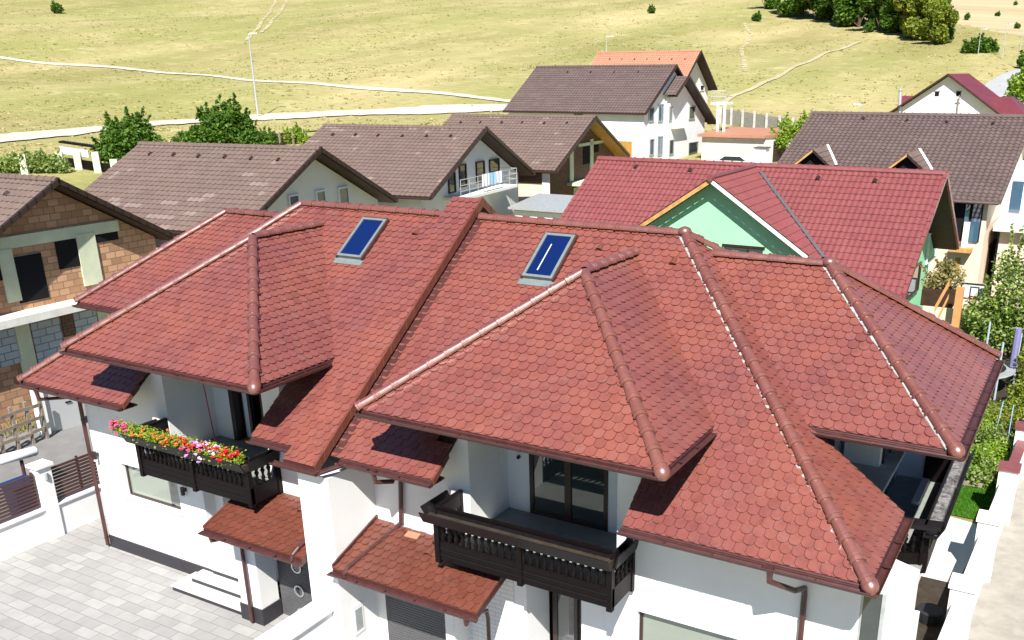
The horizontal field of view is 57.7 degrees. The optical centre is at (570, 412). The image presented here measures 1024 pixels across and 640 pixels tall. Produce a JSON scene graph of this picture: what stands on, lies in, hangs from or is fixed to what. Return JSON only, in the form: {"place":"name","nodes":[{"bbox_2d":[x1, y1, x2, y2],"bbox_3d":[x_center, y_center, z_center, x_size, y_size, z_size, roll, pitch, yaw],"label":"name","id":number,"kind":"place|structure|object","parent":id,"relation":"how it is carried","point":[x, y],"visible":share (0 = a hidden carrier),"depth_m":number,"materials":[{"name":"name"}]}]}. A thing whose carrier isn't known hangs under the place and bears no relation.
{"place":"outdoors","nodes":[
{"label":"outdoors","id":0,"kind":"place"},
{"bbox_2d":[0,404,98,519],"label":"street","id":1,"kind":"structure","parent":0,"point":[60,446],"depth_m":31.61,"materials":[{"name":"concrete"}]},
{"bbox_2d":[0,474,35,514],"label":"wheelie bin","id":2,"kind":"object","parent":1,"relation":"on","point":[13,479],"visible":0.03,"depth_m":25.20,"materials":[{"name":"blue plastic"}]},
{"bbox_2d":[0,446,37,474],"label":"gate beam","id":3,"kind":"structure","parent":1,"relation":"on","point":[17,455],"depth_m":25.72,"materials":[{"name":"metal"}]},
{"bbox_2d":[0,397,49,453],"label":"rail fence","id":4,"kind":"object","parent":1,"relation":"on","point":[28,421],"visible":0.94,"depth_m":31.51,"materials":[{"name":"wood"}]},
{"bbox_2d":[30,390,81,436],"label":"metal gate","id":5,"kind":"structure","parent":1,"relation":"on","point":[62,414],"depth_m":33.04,"materials":[{"name":"grey"}]},
{"bbox_2d":[0,515,288,639],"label":"courtyard","id":6,"kind":"structure","parent":0,"point":[84,582],"depth_m":22.43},
{"bbox_2d":[0,104,506,141],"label":"gravel road","id":7,"kind":"structure","parent":0,"point":[422,109],"depth_m":119.00,"materials":[{"name":"gravel"}]},
{"bbox_2d":[0,56,509,101],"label":"gravel path","id":8,"kind":"structure","parent":0,"point":[383,89],"depth_m":144.35,"materials":[{"name":"gravel"}]},
{"bbox_2d":[245,0,276,39],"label":"dirt track","id":9,"kind":"structure","parent":0,"point":[261,21],"depth_m":233.44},
{"bbox_2d":[0,0,1023,639],"bbox_3d":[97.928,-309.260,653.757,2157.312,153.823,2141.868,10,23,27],"label":"ground","id":10,"kind":"structure","parent":0,"point":[858,64],"depth_m":178.17,"materials":[{"name":"plant"}]},
{"bbox_2d":[0,414,36,438],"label":"weeds","id":11,"kind":"object","parent":10,"relation":"on","point":[22,427],"visible":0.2,"depth_m":33.18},
{"bbox_2d":[0,147,73,173],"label":"weedy bush","id":12,"kind":"object","parent":10,"relation":"on","point":[35,164],"visible":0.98,"depth_m":78.93,"materials":[{"name":"green plant"}]},
{"bbox_2d":[0,451,105,561],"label":"slatted fence","id":13,"kind":"object","parent":10,"relation":"on","point":[50,515],"visible":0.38,"depth_m":25.08,"materials":[{"name":"white paint"}]},
{"bbox_2d":[50,0,64,13],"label":"hill bush","id":14,"kind":"object","parent":10,"relation":"on","point":[56,8],"visible":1,"depth_m":259.19,"materials":[{"name":"green plant"}]},
{"bbox_2d":[18,140,117,174],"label":"house","id":15,"kind":"structure","parent":10,"relation":"on","point":[77,162],"depth_m":79.97,"materials":[{"name":"beige concrete"}]},
{"bbox_2d":[0,173,176,428],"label":"unfinished house","id":16,"kind":"structure","parent":10,"relation":"on","point":[63,243],"depth_m":33.87,"materials":[{"name":"brick"}]},
{"bbox_2d":[13,253,49,303],"bbox_3d":[-19.423,-4.845,33.365,0.030,1.637,1.117,10,23,26],"label":"doorway","id":17,"kind":"structure","parent":16,"relation":"in","point":[30,271],"depth_m":33.38,"materials":[{"name":"black"}]},
{"bbox_2d":[90,106,166,163],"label":"round shrub","id":18,"kind":"object","parent":10,"relation":"on","point":[118,140],"visible":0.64,"depth_m":78.82,"materials":[{"name":"green plant"}]},
{"bbox_2d":[170,92,275,144],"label":"tall shrub","id":19,"kind":"object","parent":10,"relation":"on","point":[228,123],"visible":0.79,"depth_m":83.12,"materials":[{"name":"green plant"}]},
{"bbox_2d":[84,141,397,248],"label":"brown roofed house","id":20,"kind":"structure","parent":10,"relation":"on","point":[177,188],"depth_m":41.39,"materials":[{"name":"tile"}]},
{"bbox_2d":[287,194,299,205],"bbox_3d":[-12.208,-9.352,40.994,0.080,0.576,0.732,8,22,21],"label":"window","id":21,"kind":"structure","parent":20,"relation":"in","point":[294,198],"depth_m":40.92,"materials":[{"name":"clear glass"}]},
{"bbox_2d":[315,189,326,200],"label":"window","id":22,"kind":"structure","parent":20,"relation":"in","point":[320,195],"depth_m":42.65,"materials":[{"name":"clear glass"}]},
{"bbox_2d":[337,186,349,202],"bbox_3d":[-10.802,-10.336,44.236,0.080,0.880,0.831,8,22,21],"label":"window","id":23,"kind":"structure","parent":20,"relation":"in","point":[343,192],"depth_m":44.21,"materials":[{"name":"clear glass"}]},
{"bbox_2d":[248,33,258,115],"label":"street lamp","id":24,"kind":"object","parent":10,"relation":"on","point":[256,102],"visible":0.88,"depth_m":117.39,"materials":[{"name":"grey"}]},
{"bbox_2d":[266,129,318,143],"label":"ranch fence","id":25,"kind":"object","parent":10,"relation":"on","point":[280,139],"visible":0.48,"depth_m":93.98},
{"bbox_2d":[254,601,334,639],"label":"dividing wall","id":26,"kind":"structure","parent":10,"relation":"on","point":[312,620],"depth_m":18.80,"materials":[{"name":"white paint"}]},
{"bbox_2d":[282,122,309,143],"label":"shrub","id":27,"kind":"object","parent":10,"relation":"on","point":[301,136],"visible":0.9,"depth_m":94.59,"materials":[{"name":"green plant"}]},
{"bbox_2d":[303,123,534,215],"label":"house","id":28,"kind":"structure","parent":10,"relation":"on","point":[431,167],"depth_m":51.84,"materials":[{"name":"tile"}]},
{"bbox_2d":[448,171,456,193],"bbox_3d":[-6.456,-12.571,50.637,0.080,1.105,0.788,8,22,21],"label":"window","id":29,"kind":"structure","parent":28,"relation":"in","point":[452,180],"depth_m":50.70,"materials":[{"name":"clear glass"}]},
{"bbox_2d":[458,163,467,187],"bbox_3d":[-5.976,-13.212,51.662,0.080,1.241,0.816,8,22,21],"label":"window","id":30,"kind":"structure","parent":28,"relation":"in","point":[462,168],"depth_m":51.67,"materials":[{"name":"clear glass"}]},
{"bbox_2d":[475,160,484,183],"bbox_3d":[-5.176,-13.895,53.504,0.080,1.199,1.047,8,22,21],"label":"window","id":31,"kind":"structure","parent":28,"relation":"in","point":[480,165],"depth_m":53.44,"materials":[{"name":"clear glass"}]},
{"bbox_2d":[489,158,499,172],"bbox_3d":[-4.497,-14.655,55.006,0.080,0.768,1.293,8,22,21],"label":"window","id":32,"kind":"structure","parent":28,"relation":"in","point":[494,164],"depth_m":55.00,"materials":[{"name":"clear glass"}]},
{"bbox_2d":[13,196,1004,639],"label":"duplex house","id":33,"kind":"structure","parent":10,"relation":"on","point":[469,418],"depth_m":18.27,"materials":[{"name":"tile"}]},
{"bbox_2d":[104,414,141,436],"bbox_3d":[-10.340,0.330,21.446,0.832,0.426,0.518,10,23,27],"label":"flowering plant","id":34,"kind":"object","parent":33,"relation":"in","point":[121,427],"visible":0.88,"depth_m":21.41,"materials":[{"name":"pink plant"}]},
{"bbox_2d":[124,420,157,442],"bbox_3d":[-9.761,0.443,21.159,0.832,0.467,0.576,10,23,27],"label":"flowering plant","id":35,"kind":"object","parent":33,"relation":"in","point":[139,432],"visible":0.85,"depth_m":21.12,"materials":[{"name":"green plant"}]},
{"bbox_2d":[124,465,182,515],"bbox_3d":[-10.523,1.890,23.391,2.200,0.970,0.240,10,23,27],"label":"window frame","id":36,"kind":"structure","parent":33,"relation":"in","point":[154,489],"depth_m":23.54,"materials":[{"name":"white"}]},
{"bbox_2d":[145,426,176,448],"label":"flowering plant","id":37,"kind":"object","parent":33,"relation":"in","point":[161,437],"visible":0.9,"depth_m":20.83,"materials":[{"name":"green plant"}]},
{"bbox_2d":[162,431,193,453],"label":"flowering plant","id":38,"kind":"object","parent":33,"relation":"in","point":[176,440],"visible":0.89,"depth_m":20.57,"materials":[{"name":"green plant"}]},
{"bbox_2d":[179,436,210,462],"bbox_3d":[-8.192,0.779,20.336,0.727,0.560,0.610,10,23,27],"label":"flowering plant","id":39,"kind":"object","parent":33,"relation":"in","point":[193,446],"visible":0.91,"depth_m":20.24,"materials":[{"name":"pink plant"}]},
{"bbox_2d":[198,440,228,461],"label":"flowering plant","id":40,"kind":"object","parent":33,"relation":"in","point":[209,448],"visible":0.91,"depth_m":20.07,"materials":[{"name":"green plant"}]},
{"bbox_2d":[214,443,245,470],"bbox_3d":[-7.283,0.913,19.895,0.774,0.503,0.510,10,23,27],"label":"flowering plant","id":41,"kind":"object","parent":33,"relation":"in","point":[229,455],"visible":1,"depth_m":19.80,"materials":[{"name":"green plant"}]},
{"bbox_2d":[240,392,261,437],"bbox_3d":[-7.996,-0.438,23.290,0.040,2.060,0.700,10,23,27],"label":"open door","id":42,"kind":"structure","parent":33,"relation":"in","point":[255,398],"depth_m":23.43,"materials":[{"name":"black"}]},
{"bbox_2d":[277,560,311,615],"bbox_3d":[-5.832,3.682,20.924,2.120,2.600,0.102,10,23,27],"label":"slatted door","id":43,"kind":"structure","parent":33,"relation":"in","point":[295,587],"depth_m":21.31,"materials":[{"name":"silver metal"}]},
{"bbox_2d":[385,594,445,639],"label":"slatted door","id":44,"kind":"structure","parent":33,"relation":"in","point":[406,620],"depth_m":19.71,"materials":[{"name":"metal"}]},
{"bbox_2d":[552,592,581,639],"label":"window frame","id":45,"kind":"structure","parent":33,"relation":"in","point":[563,606],"depth_m":19.03,"materials":[{"name":"black"}]},
{"bbox_2d":[529,454,607,531],"bbox_3d":[-0.039,1.153,18.515,1.800,2.270,0.075,10,23,27],"label":"window frame","id":46,"kind":"structure","parent":33,"relation":"in","point":[574,493],"depth_m":18.66,"materials":[{"name":"black"}]},
{"bbox_2d":[639,612,737,639],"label":"window frame","id":47,"kind":"structure","parent":33,"relation":"in","point":[651,627],"depth_m":16.96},
{"bbox_2d":[859,594,881,639],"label":"window pane","id":48,"kind":"structure","parent":33,"relation":"in","point":[871,608],"depth_m":14.92,"materials":[{"name":"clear glass"}]},
{"bbox_2d":[856,594,886,639],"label":"window frame","id":49,"kind":"structure","parent":33,"relation":"in","point":[884,596],"depth_m":14.89,"materials":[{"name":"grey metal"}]},
{"bbox_2d":[0,0,1023,154],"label":"grass","id":50,"kind":"structure","parent":10,"relation":"on","point":[175,118],"depth_m":164.44,"materials":[{"name":"plant"}]},
{"bbox_2d":[443,113,629,201],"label":"brick house","id":51,"kind":"structure","parent":10,"relation":"on","point":[558,154],"depth_m":62.96,"materials":[{"name":"brown concrete"}]},
{"bbox_2d":[508,193,573,218],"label":"garden shed","id":52,"kind":"structure","parent":10,"relation":"on","point":[549,206],"depth_m":54.85,"materials":[{"name":"white paint"}]},
{"bbox_2d":[502,64,715,158],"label":"white house","id":53,"kind":"structure","parent":10,"relation":"on","point":[662,111],"depth_m":81.99,"materials":[{"name":"brown tile"}]},
{"bbox_2d":[619,141,631,156],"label":"window","id":54,"kind":"structure","parent":53,"relation":"in","point":[627,145],"depth_m":79.84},
{"bbox_2d":[657,136,662,155],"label":"window","id":55,"kind":"structure","parent":53,"relation":"in","point":[659,138],"depth_m":81.46,"materials":[{"name":"clear glass"}]},
{"bbox_2d":[658,104,663,121],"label":"window","id":56,"kind":"structure","parent":53,"relation":"in","point":[660,106],"depth_m":80.55,"materials":[{"name":"clear glass"}]},
{"bbox_2d":[688,141,698,155],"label":"window","id":57,"kind":"structure","parent":53,"relation":"in","point":[692,146],"depth_m":85.89,"materials":[{"name":"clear glass"}]},
{"bbox_2d":[591,50,717,102],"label":"orange roofed house","id":58,"kind":"structure","parent":10,"relation":"on","point":[693,64],"depth_m":109.31,"materials":[{"name":"tile"}]},
{"bbox_2d":[711,90,733,130],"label":"pergola","id":59,"kind":"object","parent":10,"relation":"on","point":[725,104],"visible":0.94,"depth_m":83.45,"materials":[{"name":"grey"}]},
{"bbox_2d":[711,154,756,161],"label":"parked car","id":60,"kind":"object","parent":10,"relation":"on","point":[738,157],"visible":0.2,"depth_m":78.21,"materials":[{"name":"white paint"}]},
{"bbox_2d":[697,127,795,162],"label":"flat garage","id":61,"kind":"structure","parent":10,"relation":"on","point":[720,143],"depth_m":81.47,"materials":[{"name":"paint"}]},
{"bbox_2d":[772,141,784,161],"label":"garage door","id":62,"kind":"structure","parent":61,"relation":"in","point":[777,154],"depth_m":81.41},
{"bbox_2d":[559,156,959,309],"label":"mint house","id":63,"kind":"structure","parent":10,"relation":"on","point":[893,229],"depth_m":34.86,"materials":[{"name":"tile"}]},
{"bbox_2d":[722,244,764,253],"bbox_3d":[6.415,-5.546,34.542,1.652,1.380,0.060,10,23,27],"label":"window","id":64,"kind":"structure","parent":63,"relation":"in","point":[742,248],"depth_m":34.32,"materials":[{"name":"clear glass"}]},
{"bbox_2d":[905,261,921,299],"bbox_3d":[13.752,-5.242,37.298,0.080,1.206,2.920,11,23,29],"label":"window","id":65,"kind":"structure","parent":63,"relation":"in","point":[914,286],"depth_m":37.86,"materials":[{"name":"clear glass"}]},
{"bbox_2d":[920,279,964,327],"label":"timber terrace","id":66,"kind":"structure","parent":63,"relation":"attached to","point":[950,297],"depth_m":33.30,"materials":[{"name":"wood"}]},
{"bbox_2d":[920,253,966,289],"bbox_3d":[13.585,-5.058,33.755,1.645,1.550,1.206,10,23,27],"label":"dry bush","id":67,"kind":"object","parent":66,"relation":"in","point":[941,275],"visible":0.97,"depth_m":33.61,"materials":[{"name":"beige plant"}]},
{"bbox_2d":[719,106,801,127],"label":"panel fence","id":68,"kind":"object","parent":10,"relation":"on","point":[754,117],"visible":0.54,"depth_m":105.05,"materials":[{"name":"concrete"}]},
{"bbox_2d":[753,146,770,162],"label":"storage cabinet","id":69,"kind":"object","parent":10,"relation":"on","point":[762,154],"visible":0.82,"depth_m":78.36,"materials":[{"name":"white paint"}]},
{"bbox_2d":[762,0,780,8],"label":"broadleaf tree","id":70,"kind":"object","parent":10,"relation":"on","point":[770,4],"visible":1,"depth_m":250.59,"materials":[{"name":"green plant"}]},
{"bbox_2d":[770,108,812,153],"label":"young tree","id":71,"kind":"object","parent":10,"relation":"on","point":[781,140],"visible":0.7,"depth_m":80.27,"materials":[{"name":"green plant"}]},
{"bbox_2d":[776,0,808,16],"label":"broadleaf tree","id":72,"kind":"object","parent":10,"relation":"on","point":[787,8],"visible":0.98,"depth_m":236.07,"materials":[{"name":"green plant"}]},
{"bbox_2d":[803,0,822,11],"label":"broadleaf tree","id":73,"kind":"object","parent":10,"relation":"on","point":[812,3],"visible":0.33,"depth_m":230.49,"materials":[{"name":"green plant"}]},
{"bbox_2d":[800,0,831,19],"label":"broadleaf tree","id":74,"kind":"object","parent":10,"relation":"on","point":[822,13],"visible":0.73,"depth_m":229.50,"materials":[{"name":"green plant"}]},
{"bbox_2d":[832,0,875,26],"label":"broadleaf tree","id":75,"kind":"object","parent":10,"relation":"on","point":[844,12],"visible":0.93,"depth_m":217.38,"materials":[{"name":"green plant"}]},
{"bbox_2d":[849,3,876,22],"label":"broadleaf tree","id":76,"kind":"object","parent":10,"relation":"on","point":[860,9],"visible":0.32,"depth_m":217.09,"materials":[{"name":"green plant"}]},
{"bbox_2d":[863,18,876,31],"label":"hill bush","id":77,"kind":"object","parent":10,"relation":"on","point":[870,26],"visible":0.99,"depth_m":204.86,"materials":[{"name":"green plant"}]},
{"bbox_2d":[868,4,879,25],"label":"broadleaf tree","id":78,"kind":"object","parent":10,"relation":"on","point":[876,11],"visible":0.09,"depth_m":211.98,"materials":[{"name":"green plant"}]},
{"bbox_2d":[856,0,893,30],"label":"broadleaf tree","id":79,"kind":"object","parent":10,"relation":"on","point":[868,3],"visible":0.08,"depth_m":204.99,"materials":[{"name":"green plant"}]},
{"bbox_2d":[879,0,909,32],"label":"broadleaf tree","id":80,"kind":"object","parent":10,"relation":"on","point":[890,18],"visible":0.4,"depth_m":200.66,"materials":[{"name":"green plant"}]},
{"bbox_2d":[777,111,1023,330],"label":"long brown roofed house","id":81,"kind":"structure","parent":10,"relation":"on","point":[978,157],"depth_m":45.85,"materials":[{"name":"tile"}]},
{"bbox_2d":[983,239,996,281],"bbox_3d":[21.012,-7.727,46.092,0.030,1.752,3.853,12,23,30],"label":"door","id":82,"kind":"structure","parent":81,"relation":"in","point":[991,248],"depth_m":45.35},
{"bbox_2d":[892,0,918,37],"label":"broadleaf tree","id":83,"kind":"object","parent":10,"relation":"on","point":[900,5],"visible":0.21,"depth_m":193.97,"materials":[{"name":"green plant"}]},
{"bbox_2d":[903,0,953,40],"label":"broadleaf tree","id":84,"kind":"object","parent":10,"relation":"on","point":[917,8],"visible":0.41,"depth_m":187.80,"materials":[{"name":"green plant"}]},
{"bbox_2d":[915,0,959,43],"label":"broadleaf tree","id":85,"kind":"object","parent":10,"relation":"on","point":[942,15],"visible":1,"depth_m":177.47,"materials":[{"name":"green plant"}]},
{"bbox_2d":[946,25,955,42],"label":"broadleaf tree","id":86,"kind":"object","parent":10,"relation":"on","point":[951,30],"visible":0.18,"depth_m":180.53,"materials":[{"name":"green plant"}]},
{"bbox_2d":[890,73,1023,113],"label":"purple roofed house","id":87,"kind":"structure","parent":10,"relation":"on","point":[959,93],"depth_m":89.11,"materials":[{"name":"white paint"}]},
{"bbox_2d":[960,32,999,53],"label":"wide bush","id":88,"kind":"object","parent":10,"relation":"on","point":[990,44],"visible":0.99,"depth_m":167.59,"materials":[{"name":"green plant"}]},
{"bbox_2d":[938,421,1023,639],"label":"boundary wall","id":89,"kind":"structure","parent":10,"relation":"on","point":[966,587],"depth_m":22.47,"materials":[{"name":"white paint"}]},
{"bbox_2d":[988,160,1023,305],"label":"white extension","id":90,"kind":"object","parent":10,"relation":"on","point":[1012,208],"visible":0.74,"depth_m":44.81,"materials":[{"name":"paint"}]},
{"bbox_2d":[1008,181,1023,212],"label":"window","id":91,"kind":"structure","parent":90,"relation":"in","point":[1017,187],"depth_m":45.04,"materials":[{"name":"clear glass"}]},
{"bbox_2d":[1003,62,1023,101],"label":"roadside tree","id":92,"kind":"object","parent":10,"relation":"on","point":[1015,87],"visible":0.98,"depth_m":129.11,"materials":[{"name":"green plant"}]},
{"bbox_2d":[1016,50,1023,68],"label":"roadside bush","id":93,"kind":"object","parent":10,"relation":"on","point":[1019,61],"visible":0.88,"depth_m":151.60,"materials":[{"name":"green plant"}]},
{"bbox_2d":[739,23,752,70],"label":"dirt track","id":94,"kind":"structure","parent":0,"point":[743,59],"depth_m":179.23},
{"bbox_2d":[723,41,861,101],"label":"hill path","id":95,"kind":"structure","parent":0,"point":[772,78],"depth_m":149.37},
{"bbox_2d":[915,576,949,639],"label":"side passage","id":96,"kind":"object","parent":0,"point":[933,591],"depth_m":22.27,"materials":[{"name":"soil"}]},
{"bbox_2d":[917,603,943,625],"bbox_3d":[8.274,4.646,21.338,0.600,0.300,0.600,10,23,27],"label":"black bucket","id":97,"kind":"object","parent":96,"relation":"on","point":[931,614],"visible":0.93,"depth_m":21.18,"materials":[{"name":"black"}]},
{"bbox_2d":[921,517,976,581],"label":"garden path","id":98,"kind":"structure","parent":0,"point":[953,549],"depth_m":24.48,"materials":[{"name":"concrete"}]},
{"bbox_2d":[951,444,1005,518],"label":"lawn","id":99,"kind":"structure","parent":0,"point":[973,498],"depth_m":27.33,"materials":[{"name":"plant"}]},
{"bbox_2d":[964,445,1003,488],"bbox_3d":[12.512,1.575,29.113,2.364,1.383,2.568,10,23,27],"label":"vegetable plant","id":100,"kind":"object","parent":99,"relation":"on","point":[991,468],"visible":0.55,"depth_m":28.30,"materials":[{"name":"green plant"}]},
{"bbox_2d":[969,433,1012,471],"bbox_3d":[13.184,1.226,29.882,2.121,1.335,2.356,7,21,19],"label":"vegetable plant","id":101,"kind":"object","parent":99,"relation":"on","point":[999,449],"visible":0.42,"depth_m":29.44,"materials":[{"name":"green plant"}]},
{"bbox_2d":[968,412,1023,639],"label":"pavement","id":102,"kind":"structure","parent":0,"point":[998,613],"depth_m":22.55,"materials":[{"name":"concrete"}]},
{"bbox_2d":[973,340,1023,451],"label":"garden soil","id":103,"kind":"structure","parent":0,"point":[1002,393],"depth_m":36.37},
{"bbox_2d":[961,282,988,333],"bbox_3d":[18.506,-4.587,42.788,0.904,2.774,0.889,-5,21,-13],"label":"basketball hoop","id":104,"kind":"object","parent":103,"relation":"on","point":[971,290],"visible":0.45,"depth_m":42.45,"materials":[{"name":"white"}]},
{"bbox_2d":[942,319,1022,399],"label":"trampoline","id":105,"kind":"object","parent":103,"relation":"on","point":[1010,370],"visible":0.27,"depth_m":36.16,"materials":[{"name":"purple"}]},
{"bbox_2d":[959,296,1023,350],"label":"garden bush","id":106,"kind":"object","parent":103,"relation":"on","point":[964,328],"visible":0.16,"depth_m":41.43,"materials":[{"name":"green plant"}]},
{"bbox_2d":[961,223,1023,359],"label":"rose tree","id":107,"kind":"object","parent":103,"relation":"on","point":[1006,272],"visible":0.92,"depth_m":39.91,"materials":[{"name":"green plant"}]},
{"bbox_2d":[972,406,1015,448],"bbox_3d":[14.261,0.503,31.791,2.412,1.200,2.449,10,23,27],"label":"vegetable plant","id":108,"kind":"object","parent":103,"relation":"on","point":[984,434],"visible":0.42,"depth_m":31.14,"materials":[{"name":"green plant"}]},
{"bbox_2d":[984,394,1023,431],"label":"vegetable plant","id":109,"kind":"object","parent":103,"relation":"on","point":[1017,415],"visible":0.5,"depth_m":32.97,"materials":[{"name":"green plant"}]},
{"bbox_2d":[1004,344,1023,407],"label":"garden bush","id":110,"kind":"object","parent":103,"relation":"on","point":[1018,385],"visible":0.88,"depth_m":34.68,"materials":[{"name":"green plant"}]},
{"bbox_2d":[985,69,1023,102],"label":"asphalt road","id":111,"kind":"structure","parent":0,"point":[998,85],"depth_m":141.78,"materials":[{"name":"asphalt"}]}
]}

